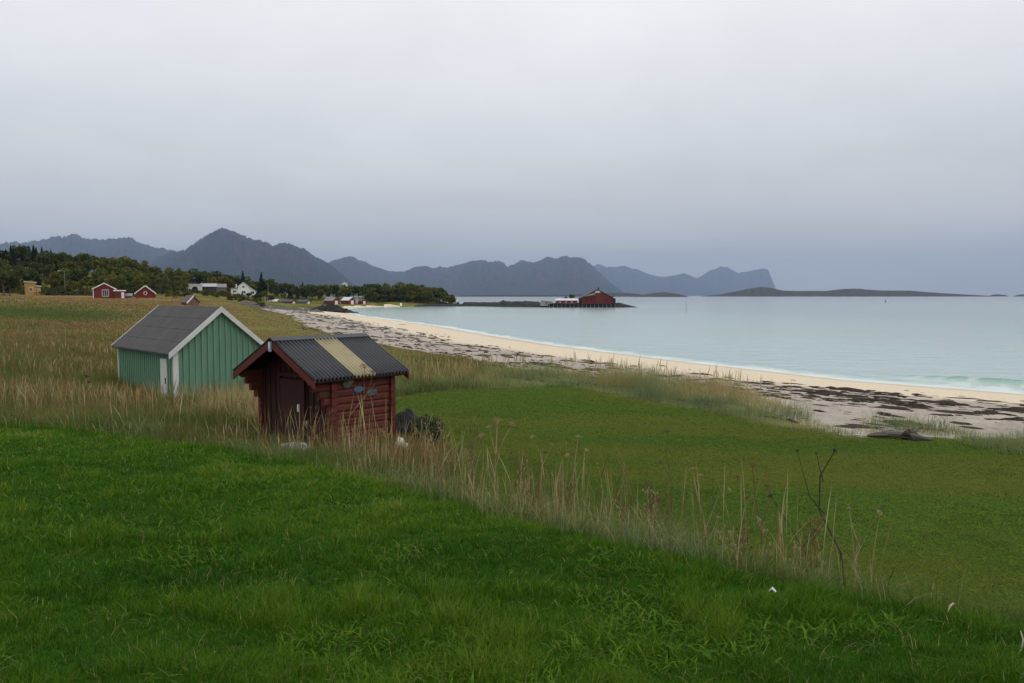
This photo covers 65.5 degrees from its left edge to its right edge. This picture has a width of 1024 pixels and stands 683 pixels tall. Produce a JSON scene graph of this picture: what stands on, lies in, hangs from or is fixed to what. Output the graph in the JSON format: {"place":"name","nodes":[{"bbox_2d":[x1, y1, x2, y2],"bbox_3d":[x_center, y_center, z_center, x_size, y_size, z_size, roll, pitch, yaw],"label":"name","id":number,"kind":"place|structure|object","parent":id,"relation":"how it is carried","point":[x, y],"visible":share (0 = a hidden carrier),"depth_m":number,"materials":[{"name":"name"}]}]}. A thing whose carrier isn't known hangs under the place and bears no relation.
{"place":"outdoors","nodes":[
{"label":"outdoors","id":0,"kind":"place"},
{"bbox_2d":[0,234,173,271],"bbox_3d":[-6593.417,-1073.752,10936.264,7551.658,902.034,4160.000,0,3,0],"label":"mountain range","id":1,"kind":"structure","parent":0,"point":[73,245],"depth_m":10630.90,"materials":[{"name":"stone"}]},
{"bbox_2d":[146,228,357,295],"bbox_3d":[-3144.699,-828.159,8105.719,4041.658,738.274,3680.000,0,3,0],"label":"mountain","id":2,"kind":"structure","parent":0,"point":[226,251],"depth_m":7436.65,"materials":[{"name":"stone"}]},
{"bbox_2d":[0,268,838,499],"bbox_3d":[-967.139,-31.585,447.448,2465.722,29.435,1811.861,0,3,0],"label":"meadow ground","id":3,"kind":"structure","parent":0,"point":[315,302],"depth_m":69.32,"materials":[{"name":"plant"}]},
{"bbox_2d":[0,268,29,295],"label":"leafy tree","id":4,"kind":"object","parent":3,"relation":"on","point":[5,283],"visible":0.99,"depth_m":205.34,"materials":[{"name":"green plant"}]},
{"bbox_2d":[2,267,29,295],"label":"leafy tree","id":5,"kind":"object","parent":3,"relation":"on","point":[8,274],"visible":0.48,"depth_m":207.05,"materials":[{"name":"green plant"}]},
{"bbox_2d":[9,244,30,259],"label":"leafy tree","id":6,"kind":"object","parent":3,"relation":"on","point":[20,248],"visible":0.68,"depth_m":333.10,"materials":[{"name":"green plant"}]},
{"bbox_2d":[17,267,38,282],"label":"leafy tree","id":7,"kind":"object","parent":3,"relation":"on","point":[33,274],"visible":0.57,"depth_m":247.96,"materials":[{"name":"green plant"}]},
{"bbox_2d":[23,281,41,294],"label":"yellow house","id":8,"kind":"structure","parent":3,"relation":"on","point":[31,288],"depth_m":221.35,"materials":[{"name":"paint"}]},
{"bbox_2d":[27,262,45,275],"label":"leafy tree","id":9,"kind":"object","parent":3,"relation":"on","point":[41,268],"visible":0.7,"depth_m":257.96,"materials":[{"name":"green plant"}]},
{"bbox_2d":[35,253,56,264],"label":"leafy tree","id":10,"kind":"object","parent":3,"relation":"on","point":[39,257],"visible":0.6,"depth_m":312.75,"materials":[{"name":"green plant"}]},
{"bbox_2d":[43,271,62,291],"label":"autumn birch","id":11,"kind":"object","parent":3,"relation":"on","point":[56,280],"visible":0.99,"depth_m":230.75,"materials":[{"name":"green plant"}]},
{"bbox_2d":[56,253,73,262],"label":"leafy tree","id":12,"kind":"object","parent":3,"relation":"on","point":[62,257],"visible":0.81,"depth_m":311.04,"materials":[{"name":"green plant"}]},
{"bbox_2d":[64,261,81,269],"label":"autumn birch","id":13,"kind":"object","parent":3,"relation":"on","point":[70,265],"visible":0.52,"depth_m":282.13,"materials":[{"name":"green plant"}]},
{"bbox_2d":[63,279,88,292],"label":"autumn birch","id":14,"kind":"object","parent":3,"relation":"on","point":[80,283],"visible":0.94,"depth_m":227.75,"materials":[{"name":"green plant"}]},
{"bbox_2d":[67,268,86,290],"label":"leafy tree","id":15,"kind":"object","parent":3,"relation":"on","point":[75,276],"visible":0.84,"depth_m":242.83,"materials":[{"name":"green plant"}]},
{"bbox_2d":[80,260,93,271],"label":"leafy tree","id":16,"kind":"object","parent":3,"relation":"on","point":[87,265],"visible":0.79,"depth_m":293.22,"materials":[{"name":"green plant"}]},
{"bbox_2d":[80,253,108,269],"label":"leafy tree","id":17,"kind":"object","parent":3,"relation":"on","point":[86,256],"visible":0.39,"depth_m":317.48,"materials":[{"name":"green plant"}]},
{"bbox_2d":[87,270,102,286],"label":"leafy tree","id":18,"kind":"object","parent":3,"relation":"on","point":[97,274],"visible":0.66,"depth_m":261.35,"materials":[{"name":"green plant"}]},
{"bbox_2d":[91,260,104,271],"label":"birch tree","id":19,"kind":"object","parent":3,"relation":"on","point":[96,264],"visible":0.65,"depth_m":309.48,"materials":[{"name":"green plant"}]},
{"bbox_2d":[87,275,116,285],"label":"birch tree","id":20,"kind":"object","parent":3,"relation":"on","point":[99,281],"visible":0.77,"depth_m":230.13,"materials":[{"name":"green plant"}]},
{"bbox_2d":[92,283,115,297],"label":"red house","id":21,"kind":"structure","parent":3,"relation":"on","point":[103,290],"depth_m":199.51,"materials":[{"name":"paint"}]},
{"bbox_2d":[113,290,125,297],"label":"red annex","id":22,"kind":"object","parent":3,"relation":"on","point":[119,293],"visible":0.8,"depth_m":200.59,"materials":[{"name":"paint"}]},
{"bbox_2d":[112,267,132,276],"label":"birch tree","id":23,"kind":"object","parent":3,"relation":"on","point":[117,270],"visible":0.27,"depth_m":283.37,"materials":[{"name":"green plant"}]},
{"bbox_2d":[115,275,130,289],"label":"birch tree","id":24,"kind":"object","parent":3,"relation":"on","point":[121,283],"visible":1,"depth_m":228.83,"materials":[{"name":"green plant"}]},
{"bbox_2d":[119,259,139,273],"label":"birch tree","id":25,"kind":"object","parent":3,"relation":"on","point":[134,265],"visible":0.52,"depth_m":317.21,"materials":[{"name":"green plant"}]},
{"bbox_2d":[0,275,259,301],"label":"undergrowth","id":26,"kind":"object","parent":3,"relation":"on","point":[44,290],"visible":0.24,"depth_m":245.27,"materials":[{"name":"green plant"}]},
{"bbox_2d":[123,269,143,290],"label":"birch tree","id":27,"kind":"object","parent":3,"relation":"on","point":[134,273],"visible":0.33,"depth_m":251.19,"materials":[{"name":"green plant"}]},
{"bbox_2d":[130,275,150,288],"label":"birch tree","id":28,"kind":"object","parent":3,"relation":"on","point":[146,279],"visible":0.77,"depth_m":230.66,"materials":[{"name":"green plant"}]},
{"bbox_2d":[134,285,156,297],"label":"red cabin","id":29,"kind":"object","parent":3,"relation":"on","point":[146,291],"visible":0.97,"depth_m":199.61,"materials":[{"name":"paint"}]},
{"bbox_2d":[137,266,160,273],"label":"leafy tree","id":30,"kind":"object","parent":3,"relation":"on","point":[144,272],"visible":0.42,"depth_m":323.76,"materials":[{"name":"green plant"}]},
{"bbox_2d":[154,284,165,295],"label":"leafy tree","id":31,"kind":"object","parent":3,"relation":"on","point":[157,286],"visible":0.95,"depth_m":258.07,"materials":[{"name":"green plant"}]},
{"bbox_2d":[157,278,174,289],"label":"leafy tree","id":32,"kind":"object","parent":3,"relation":"on","point":[167,284],"visible":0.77,"depth_m":270.96,"materials":[{"name":"green plant"}]},
{"bbox_2d":[163,267,182,280],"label":"birch tree","id":33,"kind":"object","parent":3,"relation":"on","point":[170,272],"visible":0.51,"depth_m":317.18,"materials":[{"name":"green plant"}]},
{"bbox_2d":[170,275,186,283],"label":"birch tree","id":34,"kind":"object","parent":3,"relation":"on","point":[176,278],"visible":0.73,"depth_m":310.52,"materials":[{"name":"green plant"}]},
{"bbox_2d":[175,280,188,292],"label":"birch tree","id":35,"kind":"object","parent":3,"relation":"on","point":[178,283],"visible":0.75,"depth_m":287.13,"materials":[{"name":"green plant"}]},
{"bbox_2d":[111,305,263,398],"bbox_3d":[-12.311,0.643,30.330,3.680,4.017,6.220,-3,5,-43],"label":"green boathouse","id":36,"kind":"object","parent":3,"relation":"on","point":[191,345],"visible":0.62,"depth_m":28.32,"materials":[{"name":"paint"}]},
{"bbox_2d":[160,358,167,395],"bbox_3d":[-12.115,1.551,27.725,0.087,1.904,0.600,-3,5,-43],"label":"door","id":37,"kind":"structure","parent":36,"relation":"in","point":[163,362],"depth_m":27.65,"materials":[{"name":"white paint"}]},
{"bbox_2d":[179,295,200,305],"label":"brown shed","id":38,"kind":"structure","parent":3,"relation":"on","point":[190,300],"depth_m":149.86,"materials":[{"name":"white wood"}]},
{"bbox_2d":[188,284,202,290],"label":"white garage","id":39,"kind":"structure","parent":3,"relation":"on","point":[195,286],"depth_m":321.34,"materials":[{"name":"metal"}]},
{"bbox_2d":[186,270,205,283],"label":"leafy tree","id":40,"kind":"object","parent":3,"relation":"on","point":[197,273],"visible":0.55,"depth_m":357.79,"materials":[{"name":"green plant"}]},
{"bbox_2d":[188,268,217,282],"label":"leafy tree","id":41,"kind":"object","parent":3,"relation":"on","point":[205,279],"visible":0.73,"depth_m":360.53,"materials":[{"name":"green plant"}]},
{"bbox_2d":[200,283,226,291],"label":"long grey house","id":42,"kind":"structure","parent":3,"relation":"on","point":[214,287],"depth_m":330.21,"materials":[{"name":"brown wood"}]},
{"bbox_2d":[201,275,228,289],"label":"autumn birch","id":43,"kind":"object","parent":3,"relation":"on","point":[213,280],"visible":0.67,"depth_m":350.14,"materials":[{"name":"green plant"}]},
{"bbox_2d":[231,275,250,287],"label":"birch tree","id":44,"kind":"object","parent":3,"relation":"on","point":[237,279],"visible":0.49,"depth_m":367.34,"materials":[{"name":"green plant"}]},
{"bbox_2d":[230,282,256,295],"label":"white house","id":45,"kind":"structure","parent":3,"relation":"on","point":[243,287],"depth_m":335.20,"materials":[{"name":"paint"}]},
{"bbox_2d":[257,272,266,297],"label":"spruce tree","id":46,"kind":"object","parent":3,"relation":"on","point":[261,283],"visible":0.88,"depth_m":344.58,"materials":[{"name":"green plant"}]},
{"bbox_2d":[258,278,278,299],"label":"leafy tree","id":47,"kind":"object","parent":3,"relation":"on","point":[270,283],"visible":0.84,"depth_m":354.31,"materials":[{"name":"green plant"}]},
{"bbox_2d":[274,283,284,294],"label":"leafy tree","id":48,"kind":"object","parent":3,"relation":"on","point":[282,286],"visible":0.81,"depth_m":444.81,"materials":[{"name":"green plant"}]},
{"bbox_2d":[241,301,324,312],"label":"shore stones","id":49,"kind":"object","parent":3,"relation":"on","point":[250,303],"visible":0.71,"depth_m":260.01,"materials":[{"name":"stone"}]},
{"bbox_2d":[293,285,307,298],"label":"leafy tree","id":50,"kind":"object","parent":3,"relation":"on","point":[296,291],"visible":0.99,"depth_m":444.77,"materials":[{"name":"green plant"}]},
{"bbox_2d":[309,285,324,299],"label":"leafy tree","id":51,"kind":"object","parent":3,"relation":"on","point":[313,292],"visible":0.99,"depth_m":449.66,"materials":[{"name":"green plant"}]},
{"bbox_2d":[233,333,408,446],"bbox_3d":[-4.341,1.035,18.072,3.060,2.369,2.640,3,4,40],"label":"red log hut","id":52,"kind":"object","parent":3,"relation":"on","point":[300,374],"visible":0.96,"depth_m":17.48,"materials":[{"name":"paint"}]},
{"bbox_2d":[280,378,302,440],"bbox_3d":[-4.848,1.513,17.503,0.840,1.360,0.096,3,4,40],"label":"door","id":53,"kind":"structure","parent":52,"relation":"in","point":[290,389],"depth_m":17.50,"materials":[{"name":"brown wood"}]},
{"bbox_2d":[317,284,331,293],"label":"birch tree","id":54,"kind":"object","parent":3,"relation":"on","point":[326,288],"visible":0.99,"depth_m":451.22,"materials":[{"name":"green plant"}]},
{"bbox_2d":[323,297,339,303],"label":"boathouse","id":55,"kind":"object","parent":3,"relation":"on","point":[334,300],"visible":0.9,"depth_m":417.74,"materials":[{"name":"red paint"}]},
{"bbox_2d":[329,284,339,296],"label":"leafy tree","id":56,"kind":"object","parent":3,"relation":"on","point":[334,289],"visible":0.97,"depth_m":455.24,"materials":[{"name":"green plant"}]},
{"bbox_2d":[336,286,347,297],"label":"birch tree","id":57,"kind":"object","parent":3,"relation":"on","point":[343,292],"visible":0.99,"depth_m":448.12,"materials":[{"name":"green plant"}]},
{"bbox_2d":[340,297,355,303],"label":"boathouse","id":58,"kind":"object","parent":3,"relation":"on","point":[347,300],"visible":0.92,"depth_m":421.88,"materials":[{"name":"red paint"}]},
{"bbox_2d":[348,363,376,457],"bbox_3d":[-2.678,1.437,14.317,0.519,2.135,0.284,-1,3,-13],"label":"dried plant","id":59,"kind":"object","parent":3,"relation":"on","point":[361,365],"visible":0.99,"depth_m":14.38,"materials":[{"name":"plant"}]},
{"bbox_2d":[398,283,415,295],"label":"birch tree","id":60,"kind":"object","parent":3,"relation":"on","point":[410,287],"visible":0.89,"depth_m":448.64,"materials":[{"name":"green plant"}]},
{"bbox_2d":[420,414,433,479],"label":"dried weed","id":61,"kind":"object","parent":3,"relation":"on","point":[429,446],"visible":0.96,"depth_m":9.51,"materials":[{"name":"plant"}]},
{"bbox_2d":[424,287,440,295],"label":"birch tree","id":62,"kind":"object","parent":3,"relation":"on","point":[433,290],"visible":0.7,"depth_m":449.81,"materials":[{"name":"green plant"}]},
{"bbox_2d":[414,304,467,306],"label":"shore rocks","id":63,"kind":"object","parent":3,"relation":"on","point":[429,305],"visible":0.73,"depth_m":432.71,"materials":[{"name":"stone"}]},
{"bbox_2d":[437,422,459,486],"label":"dried weed","id":64,"kind":"object","parent":3,"relation":"on","point":[446,448],"visible":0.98,"depth_m":9.00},
{"bbox_2d":[0,386,1023,624],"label":"bank grass","id":65,"kind":"structure","parent":3,"relation":"on","point":[858,586],"depth_m":5.97,"materials":[{"name":"plant"}]},
{"bbox_2d":[3,380,895,594],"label":"straw grass","id":66,"kind":"structure","parent":0,"point":[560,483],"depth_m":8.21,"materials":[{"name":"plant"}]},
{"bbox_2d":[329,256,623,295],"bbox_3d":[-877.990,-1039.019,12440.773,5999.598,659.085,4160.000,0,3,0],"label":"mountain range","id":67,"kind":"structure","parent":0,"point":[564,275],"depth_m":11564.21,"materials":[{"name":"stone"}]},
{"bbox_2d":[0,421,1023,682],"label":"lawn","id":68,"kind":"structure","parent":0,"point":[282,571],"depth_m":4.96,"materials":[{"name":"plant"}]},
{"bbox_2d":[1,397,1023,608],"bbox_3d":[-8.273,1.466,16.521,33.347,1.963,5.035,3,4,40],"label":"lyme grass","id":69,"kind":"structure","parent":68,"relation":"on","point":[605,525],"depth_m":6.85,"materials":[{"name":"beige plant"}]},
{"bbox_2d":[0,0,1023,295],"label":"sky","id":70,"kind":"structure","parent":0,"point":[817,145],"materials":[{"name":"grey"}]},
{"bbox_2d":[455,293,641,296],"bbox_3d":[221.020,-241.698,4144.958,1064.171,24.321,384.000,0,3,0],"label":"island","id":71,"kind":"structure","parent":0,"point":[616,294],"depth_m":4060.54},
{"bbox_2d":[159,322,1023,454],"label":"dune grass","id":72,"kind":"structure","parent":0,"point":[655,384],"depth_m":29.20,"materials":[{"name":"green plant"}]},
{"bbox_2d":[262,303,1023,439],"bbox_3d":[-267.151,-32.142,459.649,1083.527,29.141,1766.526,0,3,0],"label":"beach","id":73,"kind":"structure","parent":0,"point":[834,413],"depth_m":51.95,"materials":[{"name":"sand"}]},
{"bbox_2d":[311,303,357,312],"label":"rock outcrop","id":74,"kind":"object","parent":73,"relation":"on","point":[329,307],"visible":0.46,"depth_m":276.39,"materials":[{"name":"stone"}]},
{"bbox_2d":[253,307,1023,431],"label":"seaweed","id":75,"kind":"object","parent":73,"relation":"on","point":[892,400],"visible":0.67,"depth_m":36.94,"materials":[{"name":"plant"}]},
{"bbox_2d":[594,264,719,295],"bbox_3d":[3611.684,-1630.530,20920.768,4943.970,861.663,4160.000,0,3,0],"label":"mountain range","id":76,"kind":"structure","parent":0,"point":[625,279],"depth_m":20153.31,"materials":[{"name":"stone"}]},
{"bbox_2d":[630,292,687,296],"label":"island","id":77,"kind":"structure","parent":0,"point":[662,294],"depth_m":3476.60,"materials":[{"name":"stone"}]},
{"bbox_2d":[347,296,1023,393],"bbox_3d":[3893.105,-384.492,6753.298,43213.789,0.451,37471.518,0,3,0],"label":"sea","id":78,"kind":"structure","parent":0,"point":[971,343],"depth_m":132.34,"materials":[{"name":"liquid"}]},
{"bbox_2d":[462,300,539,306],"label":"breakwater","id":79,"kind":"object","parent":78,"relation":"in","point":[502,303],"visible":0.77,"depth_m":420.47,"materials":[{"name":"stone"}]},
{"bbox_2d":[548,304,615,306],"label":"quay","id":80,"kind":"structure","parent":78,"relation":"in","point":[581,305],"depth_m":399.02,"materials":[{"name":"concrete"}]},
{"bbox_2d":[534,303,634,306],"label":"rock mole","id":81,"kind":"object","parent":78,"relation":"in","point":[621,305],"visible":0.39,"depth_m":402.79},
{"bbox_2d":[555,298,577,303],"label":"red store","id":82,"kind":"structure","parent":81,"relation":"on","point":[566,300],"depth_m":402.13,"materials":[{"name":"metal"}]},
{"bbox_2d":[578,287,615,303],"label":"red warehouse","id":83,"kind":"structure","parent":81,"relation":"on","point":[595,296],"depth_m":401.22,"materials":[{"name":"paint"}]},
{"bbox_2d":[396,385,1023,620],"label":"lawn","id":84,"kind":"structure","parent":0,"point":[714,451],"depth_m":16.15,"materials":[{"name":"plant"}]},
{"bbox_2d":[396,408,431,436],"bbox_3d":[-2.467,2.052,18.726,1.175,0.942,0.801,0,3,0],"label":"tarpaulin heap","id":85,"kind":"object","parent":84,"relation":"on","point":[408,413],"visible":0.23,"depth_m":18.53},
{"bbox_2d":[410,414,444,441],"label":"shrub","id":86,"kind":"object","parent":84,"relation":"on","point":[433,422],"visible":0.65,"depth_m":17.82,"materials":[{"name":"green plant"}]},
{"bbox_2d":[463,414,478,496],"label":"dried weed","id":87,"kind":"object","parent":84,"relation":"on","point":[471,448],"visible":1,"depth_m":8.98,"materials":[{"name":"plant"}]},
{"bbox_2d":[477,417,514,504],"bbox_3d":[-0.185,1.499,9.119,0.459,1.261,0.240,-1,3,-12],"label":"dried plant","id":88,"kind":"object","parent":84,"relation":"on","point":[489,426],"visible":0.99,"depth_m":9.09,"materials":[{"name":"plant"}]},
{"bbox_2d":[564,473,577,510],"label":"dried weed","id":89,"kind":"object","parent":84,"relation":"on","point":[571,489],"visible":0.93,"depth_m":7.33,"materials":[{"name":"plant"}]},
{"bbox_2d":[565,435,588,523],"bbox_3d":[0.636,1.535,7.903,0.234,1.192,0.203,0,3,0],"label":"dried plant","id":90,"kind":"object","parent":84,"relation":"on","point":[577,436],"visible":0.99,"depth_m":7.92,"materials":[{"name":"plant"}]},
{"bbox_2d":[623,478,649,527],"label":"dried weed","id":91,"kind":"object","parent":84,"relation":"on","point":[633,499],"visible":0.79,"depth_m":7.61,"materials":[{"name":"plant"}]},
{"bbox_2d":[640,487,657,535],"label":"dried weed","id":92,"kind":"object","parent":84,"relation":"on","point":[649,504],"visible":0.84,"depth_m":6.75,"materials":[{"name":"plant"}]},
{"bbox_2d":[652,481,670,534],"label":"dried weed","id":93,"kind":"object","parent":84,"relation":"on","point":[664,517],"visible":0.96,"depth_m":6.55,"materials":[{"name":"plant"}]},
{"bbox_2d":[659,429,672,543],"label":"dried plant","id":94,"kind":"object","parent":84,"relation":"on","point":[668,430],"visible":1,"depth_m":7.73,"materials":[{"name":"plant"}]},
{"bbox_2d":[689,467,730,544],"bbox_3d":[1.648,1.599,6.679,0.337,1.107,0.194,0,3,0],"label":"dried plant","id":95,"kind":"object","parent":84,"relation":"on","point":[700,475],"visible":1,"depth_m":6.66,"materials":[{"name":"plant"}]},
{"bbox_2d":[728,527,741,564],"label":"dried weed","id":96,"kind":"object","parent":84,"relation":"on","point":[730,533],"visible":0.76,"depth_m":6.05,"materials":[{"name":"plant"}]},
{"bbox_2d":[729,518,748,553],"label":"dried weed","id":97,"kind":"object","parent":84,"relation":"on","point":[746,538],"visible":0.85,"depth_m":6.14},
{"bbox_2d":[733,461,770,563],"bbox_3d":[1.886,1.550,6.264,0.318,1.240,0.175,0,3,0],"label":"dried plant","id":98,"kind":"object","parent":84,"relation":"on","point":[752,465],"visible":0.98,"depth_m":6.27,"materials":[{"name":"plant"}]},
{"bbox_2d":[756,516,771,565],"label":"dried weed","id":99,"kind":"object","parent":84,"relation":"on","point":[758,520],"visible":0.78,"depth_m":6.21,"materials":[{"name":"plant"}]},
{"bbox_2d":[784,541,798,575],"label":"dried weed","id":100,"kind":"object","parent":84,"relation":"on","point":[795,550],"visible":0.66,"depth_m":5.65,"materials":[{"name":"plant"}]},
{"bbox_2d":[768,493,817,581],"bbox_3d":[2.035,1.580,5.803,0.351,0.950,0.076,1,3,12],"label":"dried plant","id":101,"kind":"object","parent":84,"relation":"on","point":[769,495],"visible":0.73,"depth_m":5.77,"materials":[{"name":"plant"}]},
{"bbox_2d":[798,522,816,577],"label":"dried weed","id":102,"kind":"object","parent":84,"relation":"on","point":[800,526],"visible":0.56,"depth_m":5.83,"materials":[{"name":"plant"}]},
{"bbox_2d":[805,517,823,576],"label":"dried weed","id":103,"kind":"object","parent":84,"relation":"on","point":[819,524],"visible":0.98,"depth_m":5.21,"materials":[{"name":"plant"}]},
{"bbox_2d":[795,448,844,584],"bbox_3d":[2.225,1.433,5.693,0.333,1.432,0.310,-3,4,-43],"label":"dried plant","id":104,"kind":"object","parent":84,"relation":"on","point":[820,477],"visible":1,"depth_m":5.69,"materials":[{"name":"plant"}]},
{"bbox_2d":[846,507,882,583],"bbox_3d":[2.522,1.694,5.788,0.097,1.028,0.348,-1,3,-17],"label":"dried plant","id":105,"kind":"object","parent":84,"relation":"on","point":[848,508],"visible":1,"depth_m":5.82,"materials":[{"name":"plant"}]},
{"bbox_2d":[862,426,930,440],"bbox_3d":[10.564,2.559,22.032,1.761,0.446,0.667,0,3,4],"label":"driftwood log","id":106,"kind":"object","parent":84,"relation":"on","point":[908,434],"visible":0.98,"depth_m":21.88,"materials":[{"name":"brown wood"}]},
{"bbox_2d":[697,266,775,293],"bbox_3d":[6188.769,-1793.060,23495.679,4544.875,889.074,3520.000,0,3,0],"label":"mountain","id":107,"kind":"structure","parent":0,"point":[722,280],"depth_m":22968.28,"materials":[{"name":"stone"}]},
{"bbox_2d":[700,287,990,296],"bbox_3d":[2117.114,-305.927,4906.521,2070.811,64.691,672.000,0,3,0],"label":"island","id":108,"kind":"structure","parent":0,"point":[762,292],"depth_m":4720.07,"materials":[{"name":"stone"}]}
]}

